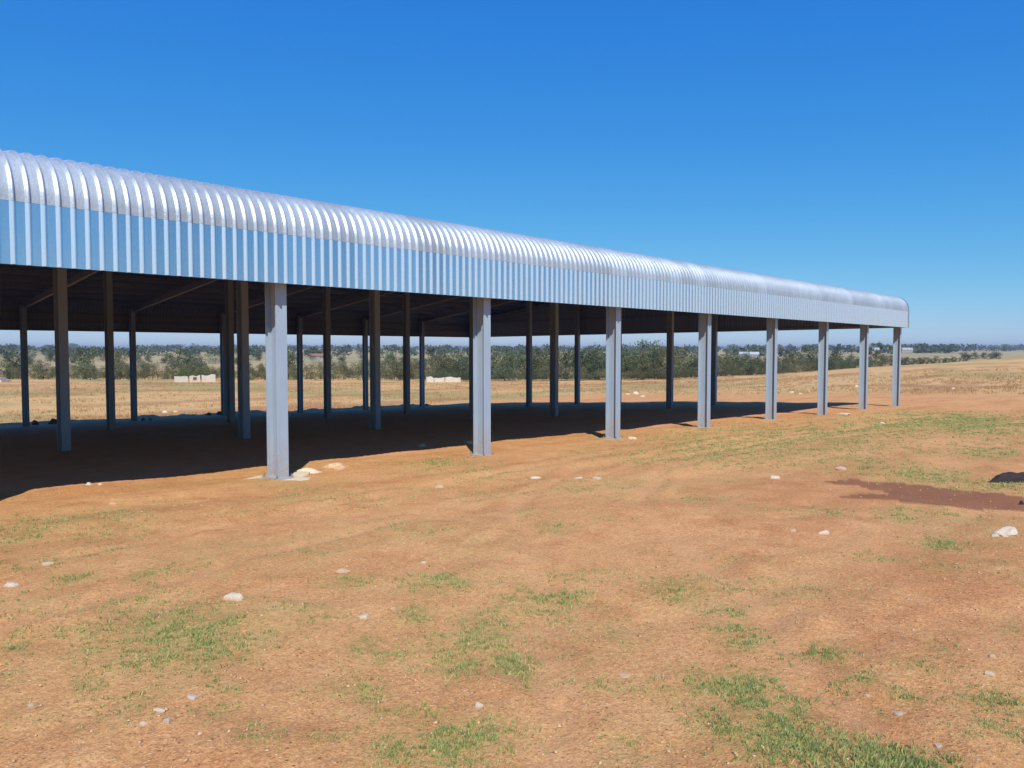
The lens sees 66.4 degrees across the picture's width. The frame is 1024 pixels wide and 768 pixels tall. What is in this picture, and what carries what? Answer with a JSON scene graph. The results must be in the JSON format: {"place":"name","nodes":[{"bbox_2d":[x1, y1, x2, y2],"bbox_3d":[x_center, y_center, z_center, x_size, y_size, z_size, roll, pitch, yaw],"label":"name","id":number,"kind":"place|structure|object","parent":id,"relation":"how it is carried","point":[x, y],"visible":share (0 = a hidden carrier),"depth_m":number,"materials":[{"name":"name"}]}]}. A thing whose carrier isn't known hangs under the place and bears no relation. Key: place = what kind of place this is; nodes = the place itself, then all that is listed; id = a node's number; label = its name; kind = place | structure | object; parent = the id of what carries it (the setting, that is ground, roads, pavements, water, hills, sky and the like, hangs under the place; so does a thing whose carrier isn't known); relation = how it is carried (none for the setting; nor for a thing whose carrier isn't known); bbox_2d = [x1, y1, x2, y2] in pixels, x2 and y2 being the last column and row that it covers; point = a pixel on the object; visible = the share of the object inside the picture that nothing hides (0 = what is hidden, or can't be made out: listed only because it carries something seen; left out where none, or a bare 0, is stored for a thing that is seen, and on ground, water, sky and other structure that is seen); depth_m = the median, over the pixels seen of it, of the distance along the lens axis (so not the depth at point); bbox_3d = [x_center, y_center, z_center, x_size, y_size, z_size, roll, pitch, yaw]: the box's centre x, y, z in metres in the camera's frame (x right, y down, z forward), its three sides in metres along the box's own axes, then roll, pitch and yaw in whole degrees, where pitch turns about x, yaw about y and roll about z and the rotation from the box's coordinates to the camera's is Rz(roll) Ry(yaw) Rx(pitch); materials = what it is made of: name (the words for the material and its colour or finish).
{"place":"outdoors","nodes":[
{"label":"outdoors","id":0,"kind":"place"},
{"bbox_2d":[0,349,1023,767],"bbox_3d":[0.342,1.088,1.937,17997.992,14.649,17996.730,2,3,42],"label":"ground","id":1,"kind":"structure","parent":0,"point":[932,605],"depth_m":6.34,"materials":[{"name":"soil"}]},
{"bbox_2d":[3,361,15,378],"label":"bush","id":2,"kind":"object","parent":1,"relation":"on","point":[9,365],"visible":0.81,"depth_m":139.35,"materials":[{"name":"green plant"}]},
{"bbox_2d":[3,582,20,586],"bbox_3d":[-3.825,1.539,5.987,0.105,0.044,0.096,1,3,27],"label":"rock","id":3,"kind":"object","parent":1,"relation":"on","point":[10,584],"visible":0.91,"depth_m":5.96,"materials":[{"name":"white stone"}]},
{"bbox_2d":[1,352,31,378],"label":"tree","id":4,"kind":"object","parent":1,"relation":"on","point":[15,364],"visible":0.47,"depth_m":176.25,"materials":[{"name":"green plant"}]},
{"bbox_2d":[30,361,45,378],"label":"bush","id":5,"kind":"object","parent":1,"relation":"on","point":[36,369],"visible":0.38,"depth_m":139.75,"materials":[{"name":"green plant"}]},
{"bbox_2d":[28,363,49,379],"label":"bush","id":6,"kind":"object","parent":1,"relation":"on","point":[34,374],"visible":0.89,"depth_m":133.84,"materials":[{"name":"green plant"}]},
{"bbox_2d":[33,360,51,379],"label":"bush","id":7,"kind":"object","parent":1,"relation":"on","point":[42,368],"visible":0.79,"depth_m":137.75,"materials":[{"name":"green plant"}]},
{"bbox_2d":[44,349,54,361],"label":"tree","id":8,"kind":"object","parent":1,"relation":"on","point":[49,354],"visible":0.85,"depth_m":462.73,"materials":[{"name":"green plant"}]},
{"bbox_2d":[71,363,93,378],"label":"bush","id":9,"kind":"object","parent":1,"relation":"on","point":[77,367],"visible":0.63,"depth_m":143.19,"materials":[{"name":"green plant"}]},
{"bbox_2d":[71,346,100,378],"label":"tree","id":10,"kind":"object","parent":1,"relation":"on","point":[89,355],"visible":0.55,"depth_m":166.36,"materials":[{"name":"green plant"}]},
{"bbox_2d":[79,361,102,379],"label":"bush","id":11,"kind":"object","parent":1,"relation":"on","point":[89,370],"visible":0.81,"depth_m":136.71,"materials":[{"name":"green plant"}]},
{"bbox_2d":[91,368,104,379],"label":"bush","id":12,"kind":"object","parent":1,"relation":"on","point":[98,373],"visible":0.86,"depth_m":135.04,"materials":[{"name":"green plant"}]},
{"bbox_2d":[100,349,128,377],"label":"tree","id":13,"kind":"object","parent":1,"relation":"on","point":[117,356],"visible":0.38,"depth_m":165.32,"materials":[{"name":"green plant"}]},
{"bbox_2d":[115,362,128,378],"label":"bush","id":14,"kind":"object","parent":1,"relation":"on","point":[121,374],"visible":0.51,"depth_m":149.74,"materials":[{"name":"green plant"}]},
{"bbox_2d":[121,364,139,379],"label":"bush","id":15,"kind":"object","parent":1,"relation":"on","point":[127,371],"visible":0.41,"depth_m":136.84,"materials":[{"name":"green plant"}]},
{"bbox_2d":[137,361,156,379],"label":"bush","id":16,"kind":"object","parent":1,"relation":"on","point":[147,373],"visible":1,"depth_m":141.19,"materials":[{"name":"green plant"}]},
{"bbox_2d":[149,362,171,379],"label":"bush","id":17,"kind":"object","parent":1,"relation":"on","point":[157,374],"visible":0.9,"depth_m":144.20,"materials":[{"name":"green plant"}]},
{"bbox_2d":[161,349,182,378],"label":"tree","id":18,"kind":"object","parent":1,"relation":"on","point":[171,360],"visible":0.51,"depth_m":183.48,"materials":[{"name":"green plant"}]},
{"bbox_2d":[174,350,206,378],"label":"tree","id":19,"kind":"object","parent":1,"relation":"on","point":[187,360],"visible":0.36,"depth_m":179.06,"materials":[{"name":"green plant"}]},
{"bbox_2d":[186,694,199,700],"bbox_3d":[-1.616,1.581,3.950,0.061,0.023,0.061,5,-3,8],"label":"rock","id":20,"kind":"object","parent":1,"relation":"on","point":[191,697],"visible":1,"depth_m":3.94,"materials":[{"name":"white stone"}]},
{"bbox_2d":[174,374,215,381],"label":"ruined wall","id":21,"kind":"structure","parent":1,"relation":"on","point":[207,378],"depth_m":133.50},
{"bbox_2d":[187,361,207,377],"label":"bush","id":22,"kind":"object","parent":1,"relation":"on","point":[200,364],"visible":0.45,"depth_m":154.21,"materials":[{"name":"green plant"}]},
{"bbox_2d":[194,365,214,376],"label":"bush","id":23,"kind":"object","parent":1,"relation":"on","point":[199,370],"visible":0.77,"depth_m":143.18,"materials":[{"name":"green plant"}]},
{"bbox_2d":[204,351,219,363],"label":"tree","id":24,"kind":"object","parent":1,"relation":"on","point":[208,355],"visible":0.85,"depth_m":428.88,"materials":[{"name":"green plant"}]},
{"bbox_2d":[223,592,243,600],"bbox_3d":[-2.013,1.546,5.667,0.162,0.070,0.085,3,-2,17],"label":"rock","id":25,"kind":"object","parent":1,"relation":"on","point":[232,596],"visible":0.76,"depth_m":5.64,"materials":[{"name":"white stone"}]},
{"bbox_2d":[249,365,257,379],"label":"bush","id":26,"kind":"object","parent":1,"relation":"on","point":[251,370],"visible":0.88,"depth_m":146.86,"materials":[{"name":"green plant"}]},
{"bbox_2d":[287,364,296,379],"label":"bush","id":27,"kind":"object","parent":1,"relation":"on","point":[293,373],"visible":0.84,"depth_m":150.57,"materials":[{"name":"green plant"}]},
{"bbox_2d":[287,348,304,378],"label":"tree","id":28,"kind":"object","parent":1,"relation":"on","point":[291,358],"visible":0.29,"depth_m":191.65,"materials":[{"name":"green plant"}]},
{"bbox_2d":[293,468,320,472],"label":"rock","id":29,"kind":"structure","parent":1,"relation":"on","point":[311,470],"depth_m":13.62,"materials":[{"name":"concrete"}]},
{"bbox_2d":[303,365,322,379],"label":"bush","id":30,"kind":"object","parent":1,"relation":"on","point":[310,369],"visible":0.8,"depth_m":152.86,"materials":[{"name":"green plant"}]},
{"bbox_2d":[309,354,322,360],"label":"farm building","id":31,"kind":"structure","parent":1,"relation":"on","point":[317,357],"depth_m":501.16,"materials":[{"name":"metal"}]},
{"bbox_2d":[311,361,334,377],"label":"bush","id":32,"kind":"object","parent":1,"relation":"on","point":[317,367],"visible":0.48,"depth_m":149.24,"materials":[{"name":"green plant"}]},
{"bbox_2d":[322,462,349,467],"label":"rock","id":33,"kind":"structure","parent":1,"relation":"on","point":[333,465],"depth_m":14.37,"materials":[{"name":"beige stone"}]},
{"bbox_2d":[331,360,351,379],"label":"bush","id":34,"kind":"object","parent":1,"relation":"on","point":[337,373],"visible":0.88,"depth_m":152.37,"materials":[{"name":"green plant"}]},
{"bbox_2d":[334,568,350,573],"bbox_3d":[-1.387,1.533,6.396,0.123,0.050,0.074,-2,3,-34],"label":"rock","id":35,"kind":"object","parent":1,"relation":"on","point":[341,571],"visible":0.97,"depth_m":6.38,"materials":[{"name":"beige stone"}]},
{"bbox_2d":[333,359,352,379],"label":"tree","id":36,"kind":"object","parent":1,"relation":"on","point":[344,376],"visible":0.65,"depth_m":162.34,"materials":[{"name":"green plant"}]},
{"bbox_2d":[350,359,369,379],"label":"tree","id":37,"kind":"object","parent":1,"relation":"on","point":[359,369],"visible":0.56,"depth_m":153.40,"materials":[{"name":"green plant"}]},
{"bbox_2d":[380,360,398,379],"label":"tree","id":38,"kind":"object","parent":1,"relation":"on","point":[390,369],"visible":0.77,"depth_m":154.13,"materials":[{"name":"green plant"}]},
{"bbox_2d":[380,348,401,379],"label":"tree","id":39,"kind":"object","parent":1,"relation":"on","point":[391,355],"visible":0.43,"depth_m":207.26,"materials":[{"name":"green plant"}]},
{"bbox_2d":[382,357,401,379],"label":"tree","id":40,"kind":"object","parent":1,"relation":"on","point":[391,362],"visible":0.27,"depth_m":172.56,"materials":[{"name":"green plant"}]},
{"bbox_2d":[391,361,412,380],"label":"bush","id":41,"kind":"object","parent":1,"relation":"on","point":[400,371],"visible":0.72,"depth_m":152.53,"materials":[{"name":"green plant"}]},
{"bbox_2d":[410,360,418,379],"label":"bush","id":42,"kind":"object","parent":1,"relation":"on","point":[412,371],"visible":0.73,"depth_m":161.63,"materials":[{"name":"green plant"}]},
{"bbox_2d":[425,355,439,376],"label":"tree","id":43,"kind":"object","parent":1,"relation":"on","point":[430,365],"visible":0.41,"depth_m":169.58,"materials":[{"name":"green plant"}]},
{"bbox_2d":[425,347,444,376],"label":"tree","id":44,"kind":"object","parent":1,"relation":"on","point":[431,351],"visible":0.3,"depth_m":183.56,"materials":[{"name":"green plant"}]},
{"bbox_2d":[428,367,455,377],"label":"bush","id":45,"kind":"object","parent":1,"relation":"on","point":[443,375],"visible":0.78,"depth_m":147.57,"materials":[{"name":"green plant"}]},
{"bbox_2d":[426,376,460,381],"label":"ruined wall","id":46,"kind":"structure","parent":1,"relation":"on","point":[443,379],"depth_m":143.41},
{"bbox_2d":[435,351,457,376],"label":"tree","id":47,"kind":"object","parent":1,"relation":"on","point":[446,358],"visible":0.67,"depth_m":157.42,"materials":[{"name":"green plant"}]},
{"bbox_2d":[0,149,908,480],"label":"steel shed","id":48,"kind":"structure","parent":1,"relation":"on","point":[108,251],"depth_m":19.13,"materials":[{"name":"grey paint"}]},
{"bbox_2d":[450,355,465,376],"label":"tree","id":49,"kind":"object","parent":1,"relation":"on","point":[458,362],"visible":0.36,"depth_m":168.22,"materials":[{"name":"green plant"}]},
{"bbox_2d":[491,356,507,379],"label":"tree","id":50,"kind":"object","parent":1,"relation":"on","point":[493,358],"visible":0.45,"depth_m":165.20,"materials":[{"name":"green plant"}]},
{"bbox_2d":[494,354,518,379],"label":"tree","id":51,"kind":"object","parent":1,"relation":"on","point":[503,360],"visible":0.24,"depth_m":167.93,"materials":[{"name":"green plant"}]},
{"bbox_2d":[491,360,523,380],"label":"tree","id":52,"kind":"object","parent":1,"relation":"on","point":[504,370],"visible":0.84,"depth_m":153.61,"materials":[{"name":"green plant"}]},
{"bbox_2d":[499,354,515,380],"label":"tree","id":53,"kind":"object","parent":1,"relation":"on","point":[509,362],"visible":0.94,"depth_m":155.08,"materials":[{"name":"green plant"}]},
{"bbox_2d":[498,347,522,379],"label":"tree","id":54,"kind":"object","parent":1,"relation":"on","point":[512,351],"visible":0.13,"depth_m":202.30,"materials":[{"name":"green plant"}]},
{"bbox_2d":[0,368,1023,421],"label":"dry grass","id":55,"kind":"structure","parent":1,"relation":"on","point":[564,384],"depth_m":80.93,"materials":[{"name":"beige plant"}]},
{"bbox_2d":[0,342,1023,357],"bbox_3d":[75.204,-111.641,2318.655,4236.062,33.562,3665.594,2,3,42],"label":"distant woods","id":56,"kind":"object","parent":1,"relation":"on","point":[11,348],"visible":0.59,"depth_m":1110.59,"materials":[{"name":"green plant"}]},
{"bbox_2d":[504,369,523,379],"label":"bush","id":57,"kind":"object","parent":1,"relation":"on","point":[516,375],"visible":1,"depth_m":150.35,"materials":[{"name":"green plant"}]},
{"bbox_2d":[504,355,532,371],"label":"tree","id":58,"kind":"object","parent":1,"relation":"on","point":[522,359],"visible":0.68,"depth_m":160.00,"materials":[{"name":"green plant"}]},
{"bbox_2d":[505,353,549,374],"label":"tree","id":59,"kind":"object","parent":1,"relation":"on","point":[524,370],"visible":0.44,"depth_m":163.21,"materials":[{"name":"green plant"}]},
{"bbox_2d":[523,348,538,377],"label":"tree","id":60,"kind":"object","parent":1,"relation":"on","point":[534,358],"visible":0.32,"depth_m":163.93,"materials":[{"name":"green plant"}]},
{"bbox_2d":[532,368,548,379],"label":"bush","id":61,"kind":"object","parent":1,"relation":"on","point":[545,375],"visible":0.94,"depth_m":150.10,"materials":[{"name":"green plant"}]},
{"bbox_2d":[532,344,549,378],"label":"tree","id":62,"kind":"object","parent":1,"relation":"on","point":[540,351],"visible":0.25,"depth_m":180.78,"materials":[{"name":"green plant"}]},
{"bbox_2d":[534,354,548,378],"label":"tree","id":63,"kind":"object","parent":1,"relation":"on","point":[540,363],"visible":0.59,"depth_m":168.43,"materials":[{"name":"green plant"}]},
{"bbox_2d":[547,363,573,380],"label":"bush","id":64,"kind":"object","parent":1,"relation":"on","point":[561,373],"visible":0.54,"depth_m":152.73,"materials":[{"name":"green plant"}]},
{"bbox_2d":[559,349,574,380],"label":"tree","id":65,"kind":"object","parent":1,"relation":"on","point":[567,363],"visible":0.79,"depth_m":153.67,"materials":[{"name":"green plant"}]},
{"bbox_2d":[580,348,596,379],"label":"tree","id":66,"kind":"object","parent":1,"relation":"on","point":[588,360],"visible":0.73,"depth_m":159.10,"materials":[{"name":"green plant"}]},
{"bbox_2d":[580,367,599,380],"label":"bush","id":67,"kind":"object","parent":1,"relation":"on","point":[585,375],"visible":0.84,"depth_m":152.14,"materials":[{"name":"green plant"}]},
{"bbox_2d":[586,342,605,377],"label":"tree","id":68,"kind":"object","parent":1,"relation":"on","point":[597,351],"visible":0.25,"depth_m":163.40,"materials":[{"name":"green plant"}]},
{"bbox_2d":[587,353,605,379],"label":"tree","id":69,"kind":"object","parent":1,"relation":"on","point":[599,355],"visible":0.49,"depth_m":158.26,"materials":[{"name":"green plant"}]},
{"bbox_2d":[591,370,605,380],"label":"bush","id":70,"kind":"object","parent":1,"relation":"on","point":[600,375],"visible":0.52,"depth_m":150.13,"materials":[{"name":"green plant"}]},
{"bbox_2d":[586,355,628,376],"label":"tree","id":71,"kind":"object","parent":1,"relation":"on","point":[602,367],"visible":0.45,"depth_m":156.98,"materials":[{"name":"green plant"}]},
{"bbox_2d":[618,673,631,677],"bbox_3d":[0.610,1.573,4.211,0.077,0.021,0.063,-5,6,1],"label":"rock","id":72,"kind":"object","parent":1,"relation":"on","point":[624,675],"visible":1,"depth_m":4.21,"materials":[{"name":"beige stone"}]},
{"bbox_2d":[622,366,640,379],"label":"bush","id":73,"kind":"object","parent":1,"relation":"on","point":[633,374],"visible":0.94,"depth_m":151.26,"materials":[{"name":"green plant"}]},
{"bbox_2d":[622,343,641,377],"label":"tree","id":74,"kind":"object","parent":1,"relation":"on","point":[633,357],"visible":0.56,"depth_m":161.60,"materials":[{"name":"green plant"}]},
{"bbox_2d":[625,355,646,379],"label":"tree","id":75,"kind":"object","parent":1,"relation":"on","point":[632,361],"visible":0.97,"depth_m":155.84,"materials":[{"name":"green plant"}]},
{"bbox_2d":[636,347,651,379],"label":"tree","id":76,"kind":"object","parent":1,"relation":"on","point":[643,352],"visible":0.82,"depth_m":155.83,"materials":[{"name":"green plant"}]},
{"bbox_2d":[634,339,666,378],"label":"tree","id":77,"kind":"object","parent":1,"relation":"on","point":[651,349],"visible":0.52,"depth_m":165.31,"materials":[{"name":"green plant"}]},
{"bbox_2d":[645,367,664,378],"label":"bush","id":78,"kind":"object","parent":1,"relation":"on","point":[652,376],"visible":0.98,"depth_m":155.57,"materials":[{"name":"green plant"}]},
{"bbox_2d":[655,353,665,378],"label":"tree","id":79,"kind":"object","parent":1,"relation":"on","point":[660,363],"visible":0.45,"depth_m":161.19,"materials":[{"name":"green plant"}]},
{"bbox_2d":[650,346,675,373],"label":"tree","id":80,"kind":"object","parent":1,"relation":"on","point":[662,353],"visible":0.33,"depth_m":163.74,"materials":[{"name":"green plant"}]},
{"bbox_2d":[654,353,693,377],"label":"tree","id":81,"kind":"object","parent":1,"relation":"on","point":[682,359],"visible":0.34,"depth_m":155.29,"materials":[{"name":"green plant"}]},
{"bbox_2d":[674,366,691,379],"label":"bush","id":82,"kind":"object","parent":1,"relation":"on","point":[682,371],"visible":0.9,"depth_m":151.33,"materials":[{"name":"green plant"}]},
{"bbox_2d":[674,346,692,377],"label":"tree","id":83,"kind":"object","parent":1,"relation":"on","point":[678,353],"visible":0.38,"depth_m":167.72,"materials":[{"name":"green plant"}]},
{"bbox_2d":[717,356,733,374],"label":"tree","id":84,"kind":"object","parent":1,"relation":"on","point":[724,362],"visible":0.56,"depth_m":168.35,"materials":[{"name":"green plant"}]},
{"bbox_2d":[721,365,739,376],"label":"bush","id":85,"kind":"object","parent":1,"relation":"on","point":[731,370],"visible":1,"depth_m":154.90,"materials":[{"name":"green plant"}]},
{"bbox_2d":[721,351,746,375],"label":"tree","id":86,"kind":"object","parent":1,"relation":"on","point":[739,356],"visible":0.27,"depth_m":199.17,"materials":[{"name":"green plant"}]},
{"bbox_2d":[734,354,760,374],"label":"tree","id":87,"kind":"object","parent":1,"relation":"on","point":[745,362],"visible":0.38,"depth_m":170.83,"materials":[{"name":"green plant"}]},
{"bbox_2d":[741,358,755,374],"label":"bush","id":88,"kind":"object","parent":1,"relation":"on","point":[749,364],"visible":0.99,"depth_m":160.20,"materials":[{"name":"green plant"}]},
{"bbox_2d":[739,352,758,358],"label":"farm building","id":89,"kind":"structure","parent":1,"relation":"on","point":[752,354],"depth_m":589.10,"materials":[{"name":"metal"}]},
{"bbox_2d":[794,360,817,370],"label":"bush","id":90,"kind":"object","parent":1,"relation":"on","point":[803,365],"visible":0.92,"depth_m":161.92,"materials":[{"name":"green plant"}]},
{"bbox_2d":[796,357,817,371],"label":"bush","id":91,"kind":"object","parent":1,"relation":"on","point":[801,361],"visible":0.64,"depth_m":165.21,"materials":[{"name":"green plant"}]},
{"bbox_2d":[796,345,828,370],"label":"tree","id":92,"kind":"object","parent":1,"relation":"on","point":[806,349],"visible":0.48,"depth_m":184.43,"materials":[{"name":"green plant"}]},
{"bbox_2d":[828,350,844,369],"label":"tree","id":93,"kind":"object","parent":1,"relation":"on","point":[833,353],"visible":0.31,"depth_m":219.94,"materials":[{"name":"green plant"}]},
{"bbox_2d":[843,358,858,367],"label":"bush","id":94,"kind":"object","parent":1,"relation":"on","point":[852,360],"visible":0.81,"depth_m":169.83,"materials":[{"name":"green plant"}]},
{"bbox_2d":[868,341,892,366],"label":"tree","id":95,"kind":"object","parent":1,"relation":"on","point":[880,346],"visible":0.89,"depth_m":186.97,"materials":[{"name":"green plant"}]},
{"bbox_2d":[872,354,892,366],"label":"bush","id":96,"kind":"object","parent":1,"relation":"on","point":[878,357],"visible":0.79,"depth_m":172.82,"materials":[{"name":"green plant"}]},
{"bbox_2d":[872,348,912,352],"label":"farm building","id":97,"kind":"structure","parent":1,"relation":"on","point":[906,350],"depth_m":1110.88,"materials":[{"name":"metal"}]},
{"bbox_2d":[992,526,1017,536],"bbox_3d":[4.690,1.418,7.441,0.244,0.110,0.166,-6,5,2],"label":"rock","id":98,"kind":"object","parent":1,"relation":"on","point":[1008,531],"visible":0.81,"depth_m":7.40,"materials":[{"name":"white stone"}]},
{"bbox_2d":[988,472,1023,482],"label":"soil heap","id":99,"kind":"object","parent":1,"relation":"on","point":[1009,477],"visible":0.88,"depth_m":11.10,"materials":[{"name":"soil"}]},
{"bbox_2d":[0,408,1023,767],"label":"short grass","id":100,"kind":"structure","parent":0,"point":[814,744],"depth_m":4.77,"materials":[{"name":"green plant"}]},
{"bbox_2d":[0,0,1023,348],"label":"sky","id":101,"kind":"structure","parent":0,"point":[872,146],"materials":[{"name":"blue"}]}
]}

